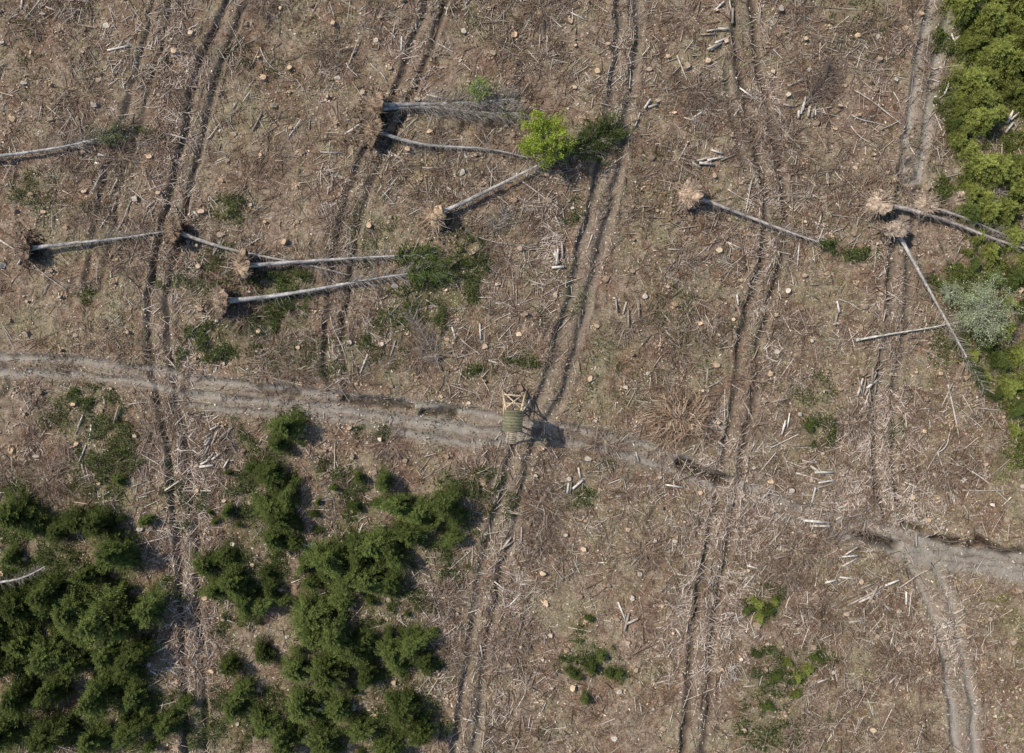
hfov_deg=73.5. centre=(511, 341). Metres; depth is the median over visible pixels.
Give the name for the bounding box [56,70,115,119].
brush pile
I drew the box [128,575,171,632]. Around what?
spruce tree
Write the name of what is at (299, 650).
spruce tree
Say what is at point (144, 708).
spruce tree
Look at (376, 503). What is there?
spruce tree
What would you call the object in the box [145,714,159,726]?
spruce tree
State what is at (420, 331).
fallen treetop
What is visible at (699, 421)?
brush pile
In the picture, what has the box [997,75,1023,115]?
spruce tree
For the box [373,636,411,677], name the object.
spruce tree
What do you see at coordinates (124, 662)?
spruce tree
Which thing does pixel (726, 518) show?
branch debris
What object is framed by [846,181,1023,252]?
fallen tree
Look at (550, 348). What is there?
brush pile
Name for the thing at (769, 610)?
spruce tree
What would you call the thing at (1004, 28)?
spruce tree
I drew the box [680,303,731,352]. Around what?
brush pile
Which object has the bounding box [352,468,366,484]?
spruce tree
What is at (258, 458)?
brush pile
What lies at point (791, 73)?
brush pile
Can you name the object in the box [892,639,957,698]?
brush pile
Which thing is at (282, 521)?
spruce tree
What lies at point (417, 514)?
spruce tree
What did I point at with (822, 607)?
brush pile
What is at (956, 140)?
spruce tree
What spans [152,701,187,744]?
spruce tree
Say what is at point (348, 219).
brush pile
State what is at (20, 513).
spruce tree
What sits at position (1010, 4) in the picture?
spruce tree
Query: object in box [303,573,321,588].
spruce tree
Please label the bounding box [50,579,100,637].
spruce tree
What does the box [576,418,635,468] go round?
brush pile
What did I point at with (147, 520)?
spruce tree
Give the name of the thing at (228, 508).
spruce tree
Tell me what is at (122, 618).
spruce tree
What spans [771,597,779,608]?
spruce tree
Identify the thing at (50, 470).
brush pile
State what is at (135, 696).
spruce tree
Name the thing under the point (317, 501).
spruce tree
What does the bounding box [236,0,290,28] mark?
brush pile
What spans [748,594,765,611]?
spruce tree
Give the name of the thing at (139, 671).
spruce tree
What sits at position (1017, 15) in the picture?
spruce tree
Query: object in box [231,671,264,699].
spruce tree
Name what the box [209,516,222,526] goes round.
spruce tree
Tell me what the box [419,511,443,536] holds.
spruce tree
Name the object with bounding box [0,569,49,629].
spruce tree
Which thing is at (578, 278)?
felled poles
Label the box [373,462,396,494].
spruce tree
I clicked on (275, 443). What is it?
spruce tree
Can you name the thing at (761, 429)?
brush pile
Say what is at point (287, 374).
brush pile
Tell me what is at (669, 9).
brush pile
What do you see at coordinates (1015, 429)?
spruce tree
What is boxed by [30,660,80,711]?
spruce tree
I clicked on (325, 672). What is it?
spruce tree
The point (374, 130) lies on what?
fallen tree
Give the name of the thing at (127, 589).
spruce tree
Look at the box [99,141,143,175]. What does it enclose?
brush pile
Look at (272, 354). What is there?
brush pile
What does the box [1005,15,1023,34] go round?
spruce tree
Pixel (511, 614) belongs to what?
brush pile
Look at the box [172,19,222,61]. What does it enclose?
brush pile
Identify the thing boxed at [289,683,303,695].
spruce tree
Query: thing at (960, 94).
spruce tree
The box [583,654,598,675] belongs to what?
spruce tree
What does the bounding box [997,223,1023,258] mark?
spruce tree
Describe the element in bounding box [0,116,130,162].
fallen tree
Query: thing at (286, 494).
spruce tree
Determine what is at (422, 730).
spruce tree
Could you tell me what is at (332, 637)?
spruce tree
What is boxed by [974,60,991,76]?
spruce tree
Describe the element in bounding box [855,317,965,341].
fallen tree
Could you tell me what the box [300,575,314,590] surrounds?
spruce tree
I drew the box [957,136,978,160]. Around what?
spruce tree
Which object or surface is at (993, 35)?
spruce tree
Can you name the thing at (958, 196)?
fallen tree
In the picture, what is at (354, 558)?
spruce tree
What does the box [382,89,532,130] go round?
fallen tree
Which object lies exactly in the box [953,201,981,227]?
spruce tree
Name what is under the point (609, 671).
spruce tree
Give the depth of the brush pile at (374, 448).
66.79 m
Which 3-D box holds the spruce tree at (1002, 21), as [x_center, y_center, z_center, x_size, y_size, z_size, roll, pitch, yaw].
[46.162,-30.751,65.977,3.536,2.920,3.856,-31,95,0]
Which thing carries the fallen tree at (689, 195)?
on the ground at (582, 334)
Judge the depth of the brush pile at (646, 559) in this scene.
66.71 m
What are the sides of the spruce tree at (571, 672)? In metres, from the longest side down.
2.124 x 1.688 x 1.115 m
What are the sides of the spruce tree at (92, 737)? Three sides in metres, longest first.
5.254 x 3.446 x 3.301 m
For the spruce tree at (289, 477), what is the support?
on the ground at (582, 334)
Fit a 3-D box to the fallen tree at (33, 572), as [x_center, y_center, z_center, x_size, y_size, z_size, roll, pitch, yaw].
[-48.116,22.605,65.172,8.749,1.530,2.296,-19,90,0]
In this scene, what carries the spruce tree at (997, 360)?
on the ground at (582, 334)
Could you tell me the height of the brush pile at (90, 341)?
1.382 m
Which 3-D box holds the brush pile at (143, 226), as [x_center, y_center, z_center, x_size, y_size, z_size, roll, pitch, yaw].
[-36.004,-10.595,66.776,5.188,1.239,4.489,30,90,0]
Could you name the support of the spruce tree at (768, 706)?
on the ground at (582, 334)
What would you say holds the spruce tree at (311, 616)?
on the ground at (582, 334)
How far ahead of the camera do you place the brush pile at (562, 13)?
66.86 m
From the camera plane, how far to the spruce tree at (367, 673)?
65.67 m
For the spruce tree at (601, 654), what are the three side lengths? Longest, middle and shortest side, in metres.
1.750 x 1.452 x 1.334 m
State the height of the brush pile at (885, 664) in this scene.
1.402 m
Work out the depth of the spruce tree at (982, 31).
65.79 m
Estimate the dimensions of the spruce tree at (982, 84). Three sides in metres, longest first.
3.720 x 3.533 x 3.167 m
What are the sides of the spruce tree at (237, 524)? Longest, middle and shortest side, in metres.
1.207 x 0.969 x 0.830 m
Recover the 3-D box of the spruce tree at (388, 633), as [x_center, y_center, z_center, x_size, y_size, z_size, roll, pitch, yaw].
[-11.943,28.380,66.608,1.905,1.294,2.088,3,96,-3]
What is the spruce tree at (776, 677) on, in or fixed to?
on the ground at (582, 334)
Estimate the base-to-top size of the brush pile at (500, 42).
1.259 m
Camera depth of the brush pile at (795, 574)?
66.70 m
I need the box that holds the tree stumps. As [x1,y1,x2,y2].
[0,0,1023,752]
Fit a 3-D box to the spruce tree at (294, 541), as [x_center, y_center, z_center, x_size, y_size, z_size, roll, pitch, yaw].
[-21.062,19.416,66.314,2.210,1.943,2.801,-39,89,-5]
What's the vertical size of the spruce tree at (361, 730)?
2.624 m
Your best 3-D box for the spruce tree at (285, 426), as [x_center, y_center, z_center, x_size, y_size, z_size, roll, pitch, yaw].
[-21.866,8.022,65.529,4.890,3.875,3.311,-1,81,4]
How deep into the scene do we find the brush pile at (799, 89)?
66.79 m
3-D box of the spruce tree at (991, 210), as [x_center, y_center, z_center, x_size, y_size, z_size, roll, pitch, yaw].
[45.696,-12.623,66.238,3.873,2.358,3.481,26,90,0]
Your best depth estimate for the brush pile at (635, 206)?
66.72 m
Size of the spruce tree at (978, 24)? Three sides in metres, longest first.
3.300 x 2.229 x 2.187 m
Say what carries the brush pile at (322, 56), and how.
on the ground at (582, 334)
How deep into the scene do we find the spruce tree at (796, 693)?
66.41 m
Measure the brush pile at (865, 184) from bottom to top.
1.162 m
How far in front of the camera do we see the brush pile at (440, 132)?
67.09 m
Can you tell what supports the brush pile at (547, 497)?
on the ground at (582, 334)
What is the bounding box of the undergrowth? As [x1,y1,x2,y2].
[0,0,1023,752]
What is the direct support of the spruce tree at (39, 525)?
on the ground at (582, 334)
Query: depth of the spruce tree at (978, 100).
64.94 m
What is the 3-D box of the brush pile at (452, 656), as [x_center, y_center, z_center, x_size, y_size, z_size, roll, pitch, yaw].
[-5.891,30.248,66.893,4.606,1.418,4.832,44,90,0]
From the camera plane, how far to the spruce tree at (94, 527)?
65.12 m
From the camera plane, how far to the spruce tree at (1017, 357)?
66.39 m
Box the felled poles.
[0,24,1012,621]
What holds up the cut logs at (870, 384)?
on the ground at (582, 334)
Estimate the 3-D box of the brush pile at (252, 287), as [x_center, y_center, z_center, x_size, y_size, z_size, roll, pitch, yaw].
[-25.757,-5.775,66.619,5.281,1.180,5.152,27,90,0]
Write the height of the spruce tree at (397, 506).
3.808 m
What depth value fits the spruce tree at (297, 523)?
66.29 m
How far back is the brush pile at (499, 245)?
66.80 m
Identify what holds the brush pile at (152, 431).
on the ground at (582, 334)
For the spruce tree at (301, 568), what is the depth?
65.99 m
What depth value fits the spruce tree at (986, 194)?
65.91 m
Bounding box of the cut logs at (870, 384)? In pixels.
[0,0,1020,752]
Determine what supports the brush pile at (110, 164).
on the ground at (582, 334)
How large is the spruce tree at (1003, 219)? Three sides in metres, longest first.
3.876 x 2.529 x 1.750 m
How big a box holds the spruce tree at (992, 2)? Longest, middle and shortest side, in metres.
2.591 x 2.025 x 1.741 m
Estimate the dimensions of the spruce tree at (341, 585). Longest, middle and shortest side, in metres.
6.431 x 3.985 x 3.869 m
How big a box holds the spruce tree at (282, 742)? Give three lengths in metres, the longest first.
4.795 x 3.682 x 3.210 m
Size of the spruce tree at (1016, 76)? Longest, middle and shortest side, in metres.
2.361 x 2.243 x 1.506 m
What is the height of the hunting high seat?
5.368 m
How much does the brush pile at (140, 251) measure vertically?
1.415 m
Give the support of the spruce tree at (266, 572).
on the ground at (582, 334)
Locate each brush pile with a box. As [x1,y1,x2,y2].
[15,453,75,510]
[18,471,70,515]
[32,698,81,727]
[47,131,93,178]
[53,22,103,68]
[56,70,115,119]
[59,191,114,239]
[66,312,122,362]
[92,129,146,181]
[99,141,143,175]
[100,233,166,285]
[106,322,157,378]
[108,210,160,259]
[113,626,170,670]
[130,410,178,460]
[132,117,183,161]
[168,653,214,702]
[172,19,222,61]
[187,414,238,467]
[214,287,273,342]
[216,154,278,203]
[220,265,270,307]
[235,442,286,488]
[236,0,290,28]
[239,130,300,179]
[239,325,297,378]
[264,347,328,397]
[278,655,320,692]
[292,233,355,284]
[300,22,359,73]
[306,203,361,243]
[311,285,372,335]
[352,1,401,42]
[360,422,409,467]
[389,329,452,381]
[405,572,473,623]
[413,115,458,158]
[431,628,474,675]
[440,448,497,498]
[468,629,520,684]
[474,220,528,272]
[475,628,532,674]
[482,24,541,73]
[487,602,552,654]
[507,327,564,376]
[512,0,565,28]
[513,478,572,534]
[514,0,570,37]
[516,527,565,564]
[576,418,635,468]
[597,295,652,350]
[617,523,675,581]
[618,185,660,236]
[636,382,718,455]
[643,415,690,463]
[650,129,705,181]
[652,0,716,38]
[652,231,708,279]
[655,331,702,369]
[659,71,713,121]
[673,70,725,108]
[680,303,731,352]
[728,358,775,402]
[728,404,776,444]
[730,103,788,153]
[758,109,813,155]
[764,551,811,595]
[765,524,824,577]
[769,306,820,359]
[774,708,829,750]
[778,42,832,94]
[786,61,846,108]
[800,521,865,573]
[803,593,856,644]
[822,401,877,448]
[835,396,882,443]
[836,493,894,543]
[838,161,886,213]
[841,171,887,216]
[851,0,908,50]
[868,636,917,686]
[871,151,914,199]
[874,311,926,363]
[886,702,947,752]
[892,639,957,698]
[899,445,957,493]
[920,447,974,498]
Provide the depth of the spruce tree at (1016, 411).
66.40 m
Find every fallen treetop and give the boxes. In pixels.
[401,300,444,369]
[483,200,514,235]
[796,54,846,105]
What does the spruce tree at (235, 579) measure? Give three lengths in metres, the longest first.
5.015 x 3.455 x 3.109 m
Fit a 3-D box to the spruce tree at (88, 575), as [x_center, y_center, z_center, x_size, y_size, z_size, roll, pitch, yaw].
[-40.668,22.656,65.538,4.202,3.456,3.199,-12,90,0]
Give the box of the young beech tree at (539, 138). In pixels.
[517,103,578,169]
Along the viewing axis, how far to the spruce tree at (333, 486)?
66.69 m
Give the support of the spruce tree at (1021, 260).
on the ground at (582, 334)
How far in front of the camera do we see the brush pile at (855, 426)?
66.81 m
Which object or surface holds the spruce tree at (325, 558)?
on the ground at (582, 334)
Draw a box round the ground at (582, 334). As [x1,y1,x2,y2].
[0,0,1023,752]
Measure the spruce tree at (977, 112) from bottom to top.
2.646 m
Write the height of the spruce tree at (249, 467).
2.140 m
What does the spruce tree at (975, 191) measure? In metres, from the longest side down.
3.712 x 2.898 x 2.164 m
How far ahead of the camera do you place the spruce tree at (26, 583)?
65.93 m
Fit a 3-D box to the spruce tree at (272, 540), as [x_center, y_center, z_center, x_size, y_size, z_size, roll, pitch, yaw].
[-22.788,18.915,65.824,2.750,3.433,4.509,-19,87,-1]
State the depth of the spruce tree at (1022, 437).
66.64 m
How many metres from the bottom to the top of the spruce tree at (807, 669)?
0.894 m
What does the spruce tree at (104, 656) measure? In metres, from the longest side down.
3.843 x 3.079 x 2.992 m
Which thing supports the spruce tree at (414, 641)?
on the ground at (582, 334)
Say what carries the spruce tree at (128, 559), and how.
on the ground at (582, 334)
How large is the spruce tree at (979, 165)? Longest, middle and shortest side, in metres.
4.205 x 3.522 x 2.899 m
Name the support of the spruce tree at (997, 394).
on the ground at (582, 334)
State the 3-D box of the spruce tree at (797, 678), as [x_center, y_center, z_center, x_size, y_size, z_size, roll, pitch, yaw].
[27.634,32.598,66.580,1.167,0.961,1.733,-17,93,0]
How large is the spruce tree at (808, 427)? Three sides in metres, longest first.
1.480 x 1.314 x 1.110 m
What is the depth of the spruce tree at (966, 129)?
65.81 m
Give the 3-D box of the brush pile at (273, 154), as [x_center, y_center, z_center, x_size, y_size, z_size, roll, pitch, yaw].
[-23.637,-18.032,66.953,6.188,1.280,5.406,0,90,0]
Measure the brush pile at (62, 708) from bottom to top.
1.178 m
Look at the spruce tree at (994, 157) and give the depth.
65.78 m
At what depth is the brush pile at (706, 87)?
66.91 m
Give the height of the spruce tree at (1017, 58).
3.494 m
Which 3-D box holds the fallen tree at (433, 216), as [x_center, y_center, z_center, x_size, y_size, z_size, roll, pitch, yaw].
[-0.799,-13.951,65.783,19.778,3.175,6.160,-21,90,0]
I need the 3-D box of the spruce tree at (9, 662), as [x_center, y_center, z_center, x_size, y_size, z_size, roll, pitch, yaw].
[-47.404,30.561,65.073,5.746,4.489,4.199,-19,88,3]
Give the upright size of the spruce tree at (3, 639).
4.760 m
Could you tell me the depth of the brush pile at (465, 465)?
66.90 m
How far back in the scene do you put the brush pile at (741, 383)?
67.00 m
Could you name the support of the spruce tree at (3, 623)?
on the ground at (582, 334)
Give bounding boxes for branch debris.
[0,0,1023,752]
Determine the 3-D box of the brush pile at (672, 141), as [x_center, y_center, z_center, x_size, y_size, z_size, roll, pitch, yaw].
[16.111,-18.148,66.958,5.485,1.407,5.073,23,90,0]
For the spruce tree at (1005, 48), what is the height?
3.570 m
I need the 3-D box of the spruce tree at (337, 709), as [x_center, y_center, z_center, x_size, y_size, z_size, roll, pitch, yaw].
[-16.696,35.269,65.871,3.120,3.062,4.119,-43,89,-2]
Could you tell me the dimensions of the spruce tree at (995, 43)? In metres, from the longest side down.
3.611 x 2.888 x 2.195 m
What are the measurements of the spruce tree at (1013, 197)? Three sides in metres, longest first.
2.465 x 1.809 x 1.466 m
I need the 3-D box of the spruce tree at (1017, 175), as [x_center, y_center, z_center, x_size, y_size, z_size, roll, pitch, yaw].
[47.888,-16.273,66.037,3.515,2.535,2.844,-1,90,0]
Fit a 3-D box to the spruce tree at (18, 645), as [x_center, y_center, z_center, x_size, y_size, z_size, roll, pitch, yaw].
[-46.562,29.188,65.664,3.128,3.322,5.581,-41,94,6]
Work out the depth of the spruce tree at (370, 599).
66.60 m
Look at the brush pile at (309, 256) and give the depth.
66.57 m
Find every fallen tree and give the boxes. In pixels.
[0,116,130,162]
[0,564,45,588]
[9,222,184,278]
[158,207,349,277]
[195,250,458,329]
[217,238,440,305]
[343,112,528,159]
[351,78,524,132]
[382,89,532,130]
[406,134,589,246]
[651,163,841,255]
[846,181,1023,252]
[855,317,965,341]
[867,209,994,395]
[899,186,1023,245]
[941,183,1011,218]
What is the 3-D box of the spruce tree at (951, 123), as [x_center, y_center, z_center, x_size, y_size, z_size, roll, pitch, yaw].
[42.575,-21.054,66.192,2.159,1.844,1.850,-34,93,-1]
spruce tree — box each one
[0,478,51,541]
[0,542,25,568]
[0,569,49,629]
[0,576,15,596]
[0,590,23,641]
[0,624,13,653]
[0,643,39,685]
[0,668,44,727]
[0,705,35,752]
[1,623,45,662]
[17,576,33,590]
[22,702,90,752]
[24,561,71,620]
[24,628,78,678]
[27,509,57,542]
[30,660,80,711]
[40,608,50,619]
[43,511,69,547]
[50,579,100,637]
[57,645,96,687]
[58,500,115,535]
[62,616,105,652]
[66,560,112,590]
[73,574,130,653]
[74,664,123,726]
[75,712,112,752]
[81,496,123,541]
[86,526,141,578]
[89,669,104,684]
[90,637,122,672]
[102,586,142,648]
[104,528,123,540]
[107,572,139,605]
[107,634,162,687]
[108,679,125,693]
[110,709,157,750]
[111,473,127,487]
[116,513,129,521]
[117,541,145,572]
[119,677,158,715]
[119,709,135,724]
[124,633,158,654]
[127,664,149,678]
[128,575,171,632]
[137,510,156,529]
[139,699,157,716]
[141,738,160,752]
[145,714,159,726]
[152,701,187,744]
[175,691,199,710]
[188,545,225,580]
[196,575,223,599]
[206,508,214,516]
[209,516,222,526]
[209,540,244,565]
[214,647,250,678]
[216,562,257,601]
[218,688,251,724]
[219,497,236,520]
[223,468,232,476]
[228,582,263,625]
[229,547,239,561]
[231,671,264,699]
[233,520,242,528]
[240,457,259,473]
[244,453,299,500]
[247,702,289,737]
[248,487,299,527]
[250,592,283,621]
[252,618,262,625]
[252,632,280,666]
[256,732,265,740]
[257,523,289,555]
[258,563,276,579]
[260,408,308,441]
[260,573,285,604]
[261,498,305,536]
[262,432,287,456]
[265,720,305,752]
[272,592,294,607]
[274,474,302,513]
[274,641,313,687]
[283,530,304,551]
[283,587,346,637]
[284,682,327,726]
[287,473,297,480]
[287,720,295,729]
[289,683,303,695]
[291,514,305,530]
[292,643,307,654]
[293,627,323,649]
[294,557,313,577]
[294,724,305,738]
[296,531,350,579]
[296,554,307,561]
[298,683,312,703]
[299,712,347,752]
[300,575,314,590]
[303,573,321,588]
[305,648,358,695]
[306,508,321,517]
[311,524,326,533]
[311,690,328,701]
[313,570,333,582]
[313,602,353,656]
[314,494,320,505]
[316,713,327,721]
[318,687,360,724]
[319,587,358,612]
[320,687,329,697]
[323,625,374,667]
[327,481,341,491]
[327,555,374,606]
[331,742,344,752]
[341,523,372,569]
[341,709,386,747]
[342,496,363,515]
[345,683,360,696]
[347,562,388,596]
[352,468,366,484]
[353,621,378,648]
[354,518,398,561]
[354,659,386,691]
[357,745,364,752]
[358,559,372,576]
[359,624,366,637]
[362,593,380,606]
[365,642,374,654]
[365,731,407,752]
[370,488,417,522]
[371,496,382,510]
[372,553,385,567]
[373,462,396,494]
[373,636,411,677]
[376,565,407,599]
[376,633,382,643]
[380,689,396,704]
[381,533,413,574]
[381,622,397,641]
[383,680,424,736]
[385,585,398,598]
[388,518,435,550]
[393,621,441,664]
[397,670,405,678]
[397,704,439,747]
[400,491,435,526]
[403,608,411,618]
[410,646,441,675]
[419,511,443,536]
[425,477,461,522]
[440,525,466,548]
[444,502,471,529]
[562,662,580,679]
[570,672,583,682]
[578,687,591,704]
[580,613,593,622]
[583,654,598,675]
[596,647,607,664]
[603,663,614,680]
[612,667,625,678]
[741,602,754,616]
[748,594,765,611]
[749,646,763,658]
[753,610,764,625]
[758,603,776,617]
[759,697,775,711]
[770,671,783,682]
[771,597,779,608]
[780,654,794,667]
[789,685,802,699]
[792,669,801,685]
[799,662,814,678]
[802,421,813,433]
[810,654,821,663]
[939,62,986,97]
[942,116,962,133]
[943,0,955,16]
[944,0,978,26]
[945,122,975,148]
[948,130,967,154]
[949,88,996,114]
[950,71,991,106]
[950,102,964,118]
[951,97,969,117]
[952,204,964,217]
[953,91,964,98]
[953,179,985,206]
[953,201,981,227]
[955,7,976,30]
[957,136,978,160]
[957,150,1001,186]
[957,214,967,222]
[958,29,970,39]
[959,36,976,53]
[960,104,994,135]
[960,247,973,257]
[961,111,972,126]
[962,33,991,55]
[962,104,1005,139]
[962,168,974,182]
[965,17,987,35]
[966,348,981,361]
[968,255,982,273]
[970,3,1011,31]
[970,26,992,45]
[970,226,985,245]
[972,34,1015,68]
[973,0,1007,35]
[973,36,1002,60]
[973,187,994,203]
[973,195,1003,231]
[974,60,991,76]
[974,189,994,214]
[976,333,999,350]
[978,239,999,269]
[979,13,1008,37]
[980,149,1014,190]
[982,69,1004,93]
[983,0,1004,8]
[983,371,993,384]
[984,266,1002,289]
[985,387,1005,402]
[986,152,1003,162]
[986,346,1014,372]
[987,0,1023,21]
[987,29,1000,42]
[988,55,1012,84]
[988,86,1002,104]
[992,193,1021,218]
[993,103,1009,121]
[993,317,1017,347]
[994,200,1023,228]
[996,373,1023,400]
[997,32,1018,44]
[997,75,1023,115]
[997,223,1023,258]
[998,48,1023,80]
[998,163,1023,186]
[998,296,1020,310]
[1001,0,1017,12]
[1001,71,1022,88]
[1002,152,1023,165]
[1002,179,1022,193]
[1002,263,1023,294]
[1004,24,1023,51]
[1004,152,1023,180]
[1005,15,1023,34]
[1005,341,1023,371]
[1005,393,1023,420]
[1006,6,1023,22]
[1006,171,1023,203]
[1006,190,1023,201]
[1007,419,1021,438]
[1008,101,1023,115]
[1011,251,1023,268]
[1013,293,1023,324]
[1014,133,1023,149]
[1018,430,1023,450]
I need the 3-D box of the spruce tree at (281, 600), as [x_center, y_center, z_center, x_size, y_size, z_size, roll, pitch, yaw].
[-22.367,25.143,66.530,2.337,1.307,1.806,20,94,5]
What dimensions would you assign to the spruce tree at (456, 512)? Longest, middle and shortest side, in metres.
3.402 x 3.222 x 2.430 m
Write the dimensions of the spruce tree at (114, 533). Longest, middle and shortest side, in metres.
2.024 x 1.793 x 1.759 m
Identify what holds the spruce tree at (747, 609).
on the ground at (582, 334)
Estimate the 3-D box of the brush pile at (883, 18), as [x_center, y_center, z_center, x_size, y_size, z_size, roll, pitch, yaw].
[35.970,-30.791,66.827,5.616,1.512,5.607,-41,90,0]
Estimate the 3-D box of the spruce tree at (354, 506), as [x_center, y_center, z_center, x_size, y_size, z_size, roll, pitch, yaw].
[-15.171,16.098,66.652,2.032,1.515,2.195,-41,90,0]
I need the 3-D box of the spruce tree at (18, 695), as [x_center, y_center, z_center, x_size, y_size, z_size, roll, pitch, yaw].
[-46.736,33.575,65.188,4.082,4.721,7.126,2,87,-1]
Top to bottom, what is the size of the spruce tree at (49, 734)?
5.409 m
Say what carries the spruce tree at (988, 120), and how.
on the ground at (582, 334)
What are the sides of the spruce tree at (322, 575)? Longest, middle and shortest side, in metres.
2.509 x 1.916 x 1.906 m
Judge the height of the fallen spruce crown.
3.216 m
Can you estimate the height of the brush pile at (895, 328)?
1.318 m
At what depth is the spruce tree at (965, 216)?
66.38 m
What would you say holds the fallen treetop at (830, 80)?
on the ground at (582, 334)
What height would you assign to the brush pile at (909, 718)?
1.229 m
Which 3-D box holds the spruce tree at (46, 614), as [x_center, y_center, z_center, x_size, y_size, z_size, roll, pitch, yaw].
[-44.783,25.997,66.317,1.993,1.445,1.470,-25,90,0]
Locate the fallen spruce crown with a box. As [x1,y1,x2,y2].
[564,108,638,168]
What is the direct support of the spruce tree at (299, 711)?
on the ground at (582, 334)
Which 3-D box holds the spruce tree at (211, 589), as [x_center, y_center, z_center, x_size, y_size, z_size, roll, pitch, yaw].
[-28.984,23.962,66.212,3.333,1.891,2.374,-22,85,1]
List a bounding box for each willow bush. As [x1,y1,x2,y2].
[937,279,965,304]
[943,268,1023,348]
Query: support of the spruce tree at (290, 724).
on the ground at (582, 334)
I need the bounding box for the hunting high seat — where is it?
[502,388,526,445]
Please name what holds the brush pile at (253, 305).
on the ground at (582, 334)
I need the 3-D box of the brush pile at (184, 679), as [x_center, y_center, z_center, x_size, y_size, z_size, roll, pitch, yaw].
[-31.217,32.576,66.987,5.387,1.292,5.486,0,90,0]
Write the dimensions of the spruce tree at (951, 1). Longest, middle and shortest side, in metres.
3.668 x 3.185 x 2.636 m
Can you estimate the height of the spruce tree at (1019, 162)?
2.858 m
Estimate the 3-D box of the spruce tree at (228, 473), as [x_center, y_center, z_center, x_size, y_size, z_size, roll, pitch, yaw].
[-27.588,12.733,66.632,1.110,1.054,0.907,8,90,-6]
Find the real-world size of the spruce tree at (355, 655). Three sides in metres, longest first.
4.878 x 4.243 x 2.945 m
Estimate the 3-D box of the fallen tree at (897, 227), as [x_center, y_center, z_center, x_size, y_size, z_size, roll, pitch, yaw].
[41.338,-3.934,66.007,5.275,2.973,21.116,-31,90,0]
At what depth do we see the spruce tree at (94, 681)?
66.18 m
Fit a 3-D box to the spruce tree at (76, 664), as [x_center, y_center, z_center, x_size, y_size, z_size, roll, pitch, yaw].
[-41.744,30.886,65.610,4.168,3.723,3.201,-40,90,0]
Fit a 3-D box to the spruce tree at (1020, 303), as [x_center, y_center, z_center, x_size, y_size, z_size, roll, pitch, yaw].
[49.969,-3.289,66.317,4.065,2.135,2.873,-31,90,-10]
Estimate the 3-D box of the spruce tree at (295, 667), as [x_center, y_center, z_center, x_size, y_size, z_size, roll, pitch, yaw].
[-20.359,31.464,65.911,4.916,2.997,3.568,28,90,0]
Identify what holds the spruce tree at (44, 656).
on the ground at (582, 334)
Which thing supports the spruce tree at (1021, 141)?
on the ground at (582, 334)
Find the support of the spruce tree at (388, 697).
on the ground at (582, 334)
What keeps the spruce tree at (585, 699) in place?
on the ground at (582, 334)
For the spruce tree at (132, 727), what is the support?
on the ground at (582, 334)
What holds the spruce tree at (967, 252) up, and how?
on the ground at (582, 334)
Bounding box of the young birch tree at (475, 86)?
[465,74,494,101]
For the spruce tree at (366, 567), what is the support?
on the ground at (582, 334)
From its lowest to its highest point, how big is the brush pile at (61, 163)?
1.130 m
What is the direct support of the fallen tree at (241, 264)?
on the ground at (582, 334)
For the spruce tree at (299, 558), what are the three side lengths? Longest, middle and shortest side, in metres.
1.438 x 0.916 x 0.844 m
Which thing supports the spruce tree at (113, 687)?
on the ground at (582, 334)
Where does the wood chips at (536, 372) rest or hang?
on the ground at (582, 334)
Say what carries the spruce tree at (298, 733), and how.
on the ground at (582, 334)
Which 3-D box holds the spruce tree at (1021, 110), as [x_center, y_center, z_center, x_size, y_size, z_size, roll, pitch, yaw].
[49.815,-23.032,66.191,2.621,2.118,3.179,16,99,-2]
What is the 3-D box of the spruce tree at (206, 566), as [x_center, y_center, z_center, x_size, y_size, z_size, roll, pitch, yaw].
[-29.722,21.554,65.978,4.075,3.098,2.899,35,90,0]
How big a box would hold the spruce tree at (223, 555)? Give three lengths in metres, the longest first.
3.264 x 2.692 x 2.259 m
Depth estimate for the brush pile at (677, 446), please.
66.89 m
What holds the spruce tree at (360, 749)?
on the ground at (582, 334)
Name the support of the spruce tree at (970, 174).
on the ground at (582, 334)
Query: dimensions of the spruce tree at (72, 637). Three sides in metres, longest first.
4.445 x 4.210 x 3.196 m
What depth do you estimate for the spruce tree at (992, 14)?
64.96 m
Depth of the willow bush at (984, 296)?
63.80 m
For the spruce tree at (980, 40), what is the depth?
65.95 m
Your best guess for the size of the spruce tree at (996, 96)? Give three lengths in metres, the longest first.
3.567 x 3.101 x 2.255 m
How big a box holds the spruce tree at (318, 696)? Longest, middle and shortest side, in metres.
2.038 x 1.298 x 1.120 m
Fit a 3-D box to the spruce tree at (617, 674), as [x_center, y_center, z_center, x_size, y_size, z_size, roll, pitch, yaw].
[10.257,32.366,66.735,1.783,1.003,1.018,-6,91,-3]
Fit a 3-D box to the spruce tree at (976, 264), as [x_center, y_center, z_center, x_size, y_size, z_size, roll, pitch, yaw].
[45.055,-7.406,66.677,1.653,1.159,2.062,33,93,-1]
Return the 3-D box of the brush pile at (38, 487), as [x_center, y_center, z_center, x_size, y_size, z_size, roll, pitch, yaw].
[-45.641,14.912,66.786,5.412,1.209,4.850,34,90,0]
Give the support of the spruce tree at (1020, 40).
on the ground at (582, 334)
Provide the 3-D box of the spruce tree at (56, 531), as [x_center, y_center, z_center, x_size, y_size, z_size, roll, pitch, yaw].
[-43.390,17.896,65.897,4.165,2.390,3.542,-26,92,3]
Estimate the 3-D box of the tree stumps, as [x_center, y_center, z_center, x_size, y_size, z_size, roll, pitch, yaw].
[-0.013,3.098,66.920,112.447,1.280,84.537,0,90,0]
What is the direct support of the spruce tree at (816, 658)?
on the ground at (582, 334)
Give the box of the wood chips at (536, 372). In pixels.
[0,0,1023,752]

